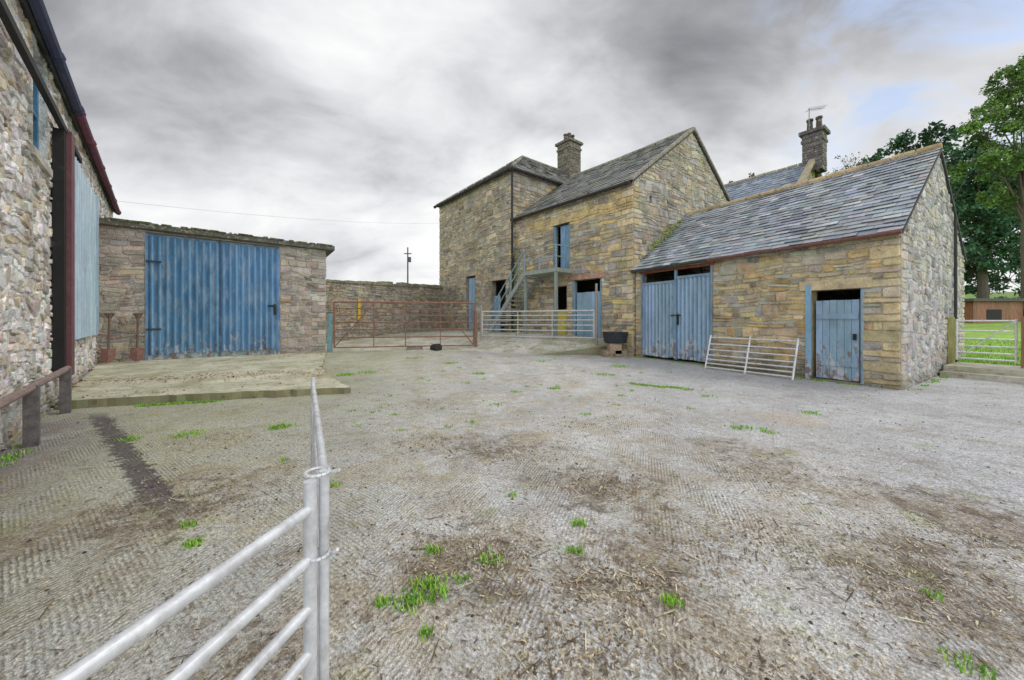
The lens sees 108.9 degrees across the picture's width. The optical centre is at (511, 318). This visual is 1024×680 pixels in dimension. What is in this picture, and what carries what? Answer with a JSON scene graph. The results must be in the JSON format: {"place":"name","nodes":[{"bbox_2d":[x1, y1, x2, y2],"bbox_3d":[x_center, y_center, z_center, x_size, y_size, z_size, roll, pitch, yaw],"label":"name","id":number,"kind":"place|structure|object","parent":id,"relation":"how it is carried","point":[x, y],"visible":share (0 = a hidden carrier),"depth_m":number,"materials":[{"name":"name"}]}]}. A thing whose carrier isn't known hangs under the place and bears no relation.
{"place":"outdoors","nodes":[
{"label":"outdoors","id":0,"kind":"place"},
{"bbox_2d":[52,479,316,679],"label":"foreground steel gate","id":1,"kind":"structure","parent":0,"point":[94,661],"depth_m":0.86,"materials":[{"name":"silver metal"}]},
{"bbox_2d":[0,351,1023,679],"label":"farmyard ground","id":2,"kind":"structure","parent":0,"point":[754,399],"depth_m":2.83,"materials":[{"name":"concrete"}]},
{"bbox_2d":[0,366,71,447],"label":"guard rail","id":3,"kind":"object","parent":2,"relation":"on","point":[29,394],"visible":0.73,"depth_m":4.43,"materials":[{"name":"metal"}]},
{"bbox_2d":[0,0,120,452],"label":"stone barn","id":4,"kind":"structure","parent":2,"relation":"on","point":[58,199],"depth_m":5.70,"materials":[{"name":"stone"}]},
{"bbox_2d":[33,81,38,150],"bbox_3d":[-7.300,-3.200,5.496,0.090,1.500,0.950,0,0,-44],"label":"window","id":5,"kind":"structure","parent":4,"relation":"in","point":[35,90],"depth_m":5.79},
{"bbox_2d":[75,157,98,339],"bbox_3d":[-9.403,-1.375,8.052,0.100,3.550,3.850,0,0,-44],"label":"sliding door","id":6,"kind":"structure","parent":4,"relation":"in","point":[86,201],"depth_m":8.17,"materials":[{"name":"blue paint"}]},
{"bbox_2d":[58,352,350,409],"bbox_3d":[-7.955,1.435,9.468,6.088,0.330,7.873,0,0,-30],"label":"concrete apron","id":7,"kind":"object","parent":2,"relation":"on","point":[217,366],"visible":0.73,"depth_m":8.14,"materials":[{"name":"grey concrete"}]},
{"bbox_2d":[100,313,115,362],"bbox_3d":[-11.600,0.538,10.518,0.300,1.424,0.362,0,0,-41],"label":"garden shovel","id":8,"kind":"object","parent":7,"relation":"on","point":[108,355],"visible":1,"depth_m":10.48,"materials":[{"name":"metal"}]},
{"bbox_2d":[130,313,143,360],"bbox_3d":[-11.165,0.538,10.902,0.300,1.424,0.362,0,0,-41],"label":"garden shovel","id":9,"kind":"object","parent":7,"relation":"on","point":[137,353],"visible":1,"depth_m":10.87,"materials":[{"name":"metal"}]},
{"bbox_2d":[96,217,334,363],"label":"cattle shed","id":10,"kind":"structure","parent":2,"relation":"on","point":[191,292],"depth_m":12.19,"materials":[{"name":"stone"}]},
{"bbox_2d":[145,233,279,360],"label":"doors","id":11,"kind":"structure","parent":10,"relation":"in","point":[206,298],"depth_m":12.25,"materials":[{"name":"blue paint"}]},
{"bbox_2d":[303,377,340,679],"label":"foreground sheep hurdle","id":12,"kind":"object","parent":2,"relation":"on","point":[320,470],"visible":0.84,"depth_m":1.08,"materials":[{"name":"metal"}]},
{"bbox_2d":[327,314,332,351],"bbox_3d":[-7.413,0.725,14.885,0.170,1.850,0.160,0,0,-13],"label":"gate post","id":13,"kind":"object","parent":2,"relation":"on","point":[329,332],"visible":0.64,"depth_m":14.81,"materials":[{"name":"teal metal"}]},
{"bbox_2d":[407,344,441,350],"bbox_3d":[-3.753,1.230,15.736,1.563,0.378,0.522,0,0,10],"label":"scrap tyre","id":14,"kind":"object","parent":2,"relation":"on","point":[436,347],"visible":0.75,"depth_m":15.60,"materials":[{"name":"black rubber"}]},
{"bbox_2d":[475,311,476,346],"bbox_3d":[-1.598,0.650,16.224,0.110,2.000,0.120,0,0,-13],"label":"gate post","id":15,"kind":"object","parent":2,"relation":"on","point":[475,328],"visible":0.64,"depth_m":16.16,"materials":[{"name":"metal"}]},
{"bbox_2d":[333,301,473,347],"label":"rusty field gate","id":16,"kind":"structure","parent":15,"relation":"attached to","point":[405,322],"depth_m":15.52,"materials":[{"name":"metal"}]},
{"bbox_2d":[0,339,1020,679],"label":"weed tufts","id":17,"kind":"object","parent":2,"relation":"on","point":[668,599],"visible":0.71,"depth_m":2.73,"materials":[{"name":"green plant"}]},
{"bbox_2d":[0,351,1023,679],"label":"ground litter","id":18,"kind":"object","parent":2,"relation":"on","point":[532,665],"visible":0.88,"depth_m":2.19,"materials":[{"name":"gravel"}]},
{"bbox_2d":[600,343,626,356],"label":"stone blocks","id":19,"kind":"object","parent":2,"relation":"on","point":[613,350],"depth_m":14.00,"materials":[{"name":"beige stone"}]},
{"bbox_2d":[602,332,627,342],"bbox_3d":[4.050,0.720,14.350,1.000,0.420,1.000,0,0,0],"label":"rubber tub","id":20,"kind":"object","parent":19,"relation":"on","point":[614,337],"visible":1,"depth_m":13.96,"materials":[{"name":"black rubber"}]},
{"bbox_2d":[510,127,731,355],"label":"stone granary","id":21,"kind":"structure","parent":2,"relation":"on","point":[618,215],"depth_m":16.17,"materials":[{"name":"stone"}]},
{"bbox_2d":[508,246,523,331],"bbox_3d":[0.254,-1.544,19.528,0.684,4.720,1.128,0,0,-40],"label":"climbing ivy","id":22,"kind":"object","parent":21,"relation":"attached to","point":[515,284],"visible":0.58,"depth_m":19.41,"materials":[{"name":"green plant"}]},
{"bbox_2d":[554,225,600,337],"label":"doors","id":23,"kind":"structure","parent":21,"relation":"in","point":[585,300],"depth_m":16.51,"materials":[{"name":"blue paint"}]},
{"bbox_2d":[704,335,798,379],"bbox_3d":[6.635,1.020,10.304,0.360,1.054,2.351,0,0,-30],"label":"sheep hurdle","id":24,"kind":"object","parent":2,"relation":"on","point":[746,362],"visible":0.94,"depth_m":10.15,"materials":[{"name":"metal"}]},
{"bbox_2d":[630,142,966,389],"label":"stone outbuilding","id":25,"kind":"structure","parent":2,"relation":"on","point":[835,273],"depth_m":9.97,"materials":[{"name":"stone"}]},
{"bbox_2d":[649,219,681,250],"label":"roof weeds","id":26,"kind":"object","parent":25,"relation":"on","point":[669,231],"visible":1,"depth_m":15.14,"materials":[{"name":"green plant"}]},
{"bbox_2d":[641,265,863,385],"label":"doors","id":27,"kind":"structure","parent":25,"relation":"in","point":[688,296],"depth_m":11.87,"materials":[{"name":"blue paint"}]},
{"bbox_2d":[948,317,954,363],"bbox_3d":[12.597,0.750,10.485,0.140,1.600,0.110,0,0,-30],"label":"timber gate post","id":28,"kind":"object","parent":2,"relation":"on","point":[951,339],"visible":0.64,"depth_m":10.45,"materials":[{"name":"wood"}]},
{"bbox_2d":[955,319,1017,362],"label":"pedestrian gate","id":29,"kind":"structure","parent":28,"relation":"attached to","point":[1015,339],"depth_m":9.91,"materials":[{"name":"metal"}]},
{"bbox_2d":[940,362,1023,383],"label":"concrete steps","id":30,"kind":"structure","parent":2,"relation":"on","point":[995,372],"depth_m":9.38,"materials":[{"name":"grey concrete"}]},
{"bbox_2d":[1021,316,1023,367],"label":"timber gate post","id":31,"kind":"object","parent":2,"relation":"on","point":[1022,341],"visible":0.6,"depth_m":9.41,"materials":[{"name":"brown wood"}]},
{"bbox_2d":[43,0,1023,292],"label":"sky","id":32,"kind":"structure","parent":0,"point":[358,112],"materials":[{"name":"grey"}]},
{"bbox_2d":[860,321,1020,365],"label":"grass field","id":33,"kind":"structure","parent":0,"point":[997,326],"depth_m":17.41,"materials":[{"name":"green plant"}]},
{"bbox_2d":[963,298,1023,322],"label":"timber hut","id":34,"kind":"object","parent":33,"relation":"on","point":[993,308],"visible":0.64,"depth_m":24.98,"materials":[{"name":"brown wood"}]},
{"bbox_2d":[963,291,1018,298],"bbox_3d":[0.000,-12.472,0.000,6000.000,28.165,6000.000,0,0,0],"label":"ground","id":35,"kind":"structure","parent":0,"point":[1006,294],"depth_m":193.04,"materials":[{"name":"green plant"}]},
{"bbox_2d":[120,201,421,223],"bbox_3d":[-9.000,-5.400,19.250,0.007,3.308,16.911,0,0,25],"label":"overhead wire","id":36,"kind":"object","parent":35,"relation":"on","point":[274,216],"visible":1,"depth_m":15.66,"materials":[{"name":"black metal"}]},
{"bbox_2d":[326,279,441,343],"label":"stone boundary wall","id":37,"kind":"structure","parent":35,"relation":"on","point":[350,290],"depth_m":20.74,"materials":[{"name":"brown stone"}]},
{"bbox_2d":[358,299,360,319],"bbox_3d":[-8.024,-0.500,19.204,0.040,1.100,0.150,0,0,24],"label":"yellow marker board","id":38,"kind":"object","parent":37,"relation":"attached to","point":[359,310],"visible":0.93,"depth_m":19.20,"materials":[{"name":"yellow plastic"}]},
{"bbox_2d":[404,247,411,282],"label":"telegraph pole","id":39,"kind":"object","parent":35,"relation":"on","point":[408,258],"visible":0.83,"depth_m":59.89,"materials":[{"name":"wood"}]},
{"bbox_2d":[326,330,606,354],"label":"concrete ramp","id":40,"kind":"structure","parent":35,"relation":"on","point":[541,345],"depth_m":16.12,"materials":[{"name":"grey concrete"}]},
{"bbox_2d":[488,244,572,338],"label":"external staircase","id":41,"kind":"structure","parent":40,"relation":"on","point":[555,271],"depth_m":17.50,"materials":[{"name":"metal"}]},
{"bbox_2d":[480,283,597,345],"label":"galvanised field gate","id":42,"kind":"structure","parent":40,"relation":"on","point":[595,323],"depth_m":15.81,"materials":[{"name":"metal"}]},
{"bbox_2d":[433,155,599,331],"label":"tall stone barn","id":43,"kind":"structure","parent":35,"relation":"on","point":[477,237],"depth_m":22.34,"materials":[{"name":"stone"}]},
{"bbox_2d":[469,278,500,331],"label":"doors","id":44,"kind":"structure","parent":43,"relation":"in","point":[472,280],"depth_m":23.01,"materials":[{"name":"blue paint"}]},
{"bbox_2d":[555,133,582,176],"bbox_3d":[4.400,-11.624,28.200,1.530,5.348,1.530,0,0,-38],"label":"chimney stack","id":45,"kind":"object","parent":43,"relation":"on","point":[568,150],"visible":0.49,"depth_m":27.70,"materials":[{"name":"stone"}]},
{"bbox_2d":[724,159,821,200],"bbox_3d":[13.208,-3.655,24.389,7.400,10.510,11.252,0,0,-37],"label":"farmhouse","id":46,"kind":"object","parent":35,"relation":"on","point":[769,180],"visible":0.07,"depth_m":20.80,"materials":[{"name":"stone"}]},
{"bbox_2d":[798,115,830,173],"bbox_3d":[16.620,-9.542,20.100,1.130,2.983,1.130,0,0,-37],"label":"chimney stack","id":47,"kind":"object","parent":46,"relation":"on","point":[814,141],"visible":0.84,"depth_m":19.80,"materials":[{"name":"stone"}]},
{"bbox_2d":[807,104,827,128],"bbox_3d":[16.700,-10.734,20.050,1.004,1.768,0.500,0,0,0],"label":"tv aerial","id":48,"kind":"object","parent":47,"relation":"attached to","point":[809,109],"visible":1,"depth_m":19.98,"materials":[{"name":"metal"}]},
{"bbox_2d":[824,152,869,174],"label":"bare ash tree","id":49,"kind":"object","parent":35,"relation":"on","point":[845,166],"visible":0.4,"depth_m":44.83,"materials":[{"name":"grey plant"}]},
{"bbox_2d":[856,120,1002,236],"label":"sycamore tree","id":50,"kind":"object","parent":35,"relation":"on","point":[956,155],"visible":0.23,"depth_m":40.27,"materials":[{"name":"green plant"}]},
{"bbox_2d":[950,150,1019,297],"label":"sycamore tree","id":51,"kind":"object","parent":35,"relation":"on","point":[993,225],"visible":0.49,"depth_m":40.51,"materials":[{"name":"green plant"}]},
{"bbox_2d":[947,55,1023,303],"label":"ash tree","id":52,"kind":"object","parent":35,"relation":"on","point":[1011,155],"visible":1,"depth_m":24.92,"materials":[{"name":"green plant"}]}
]}

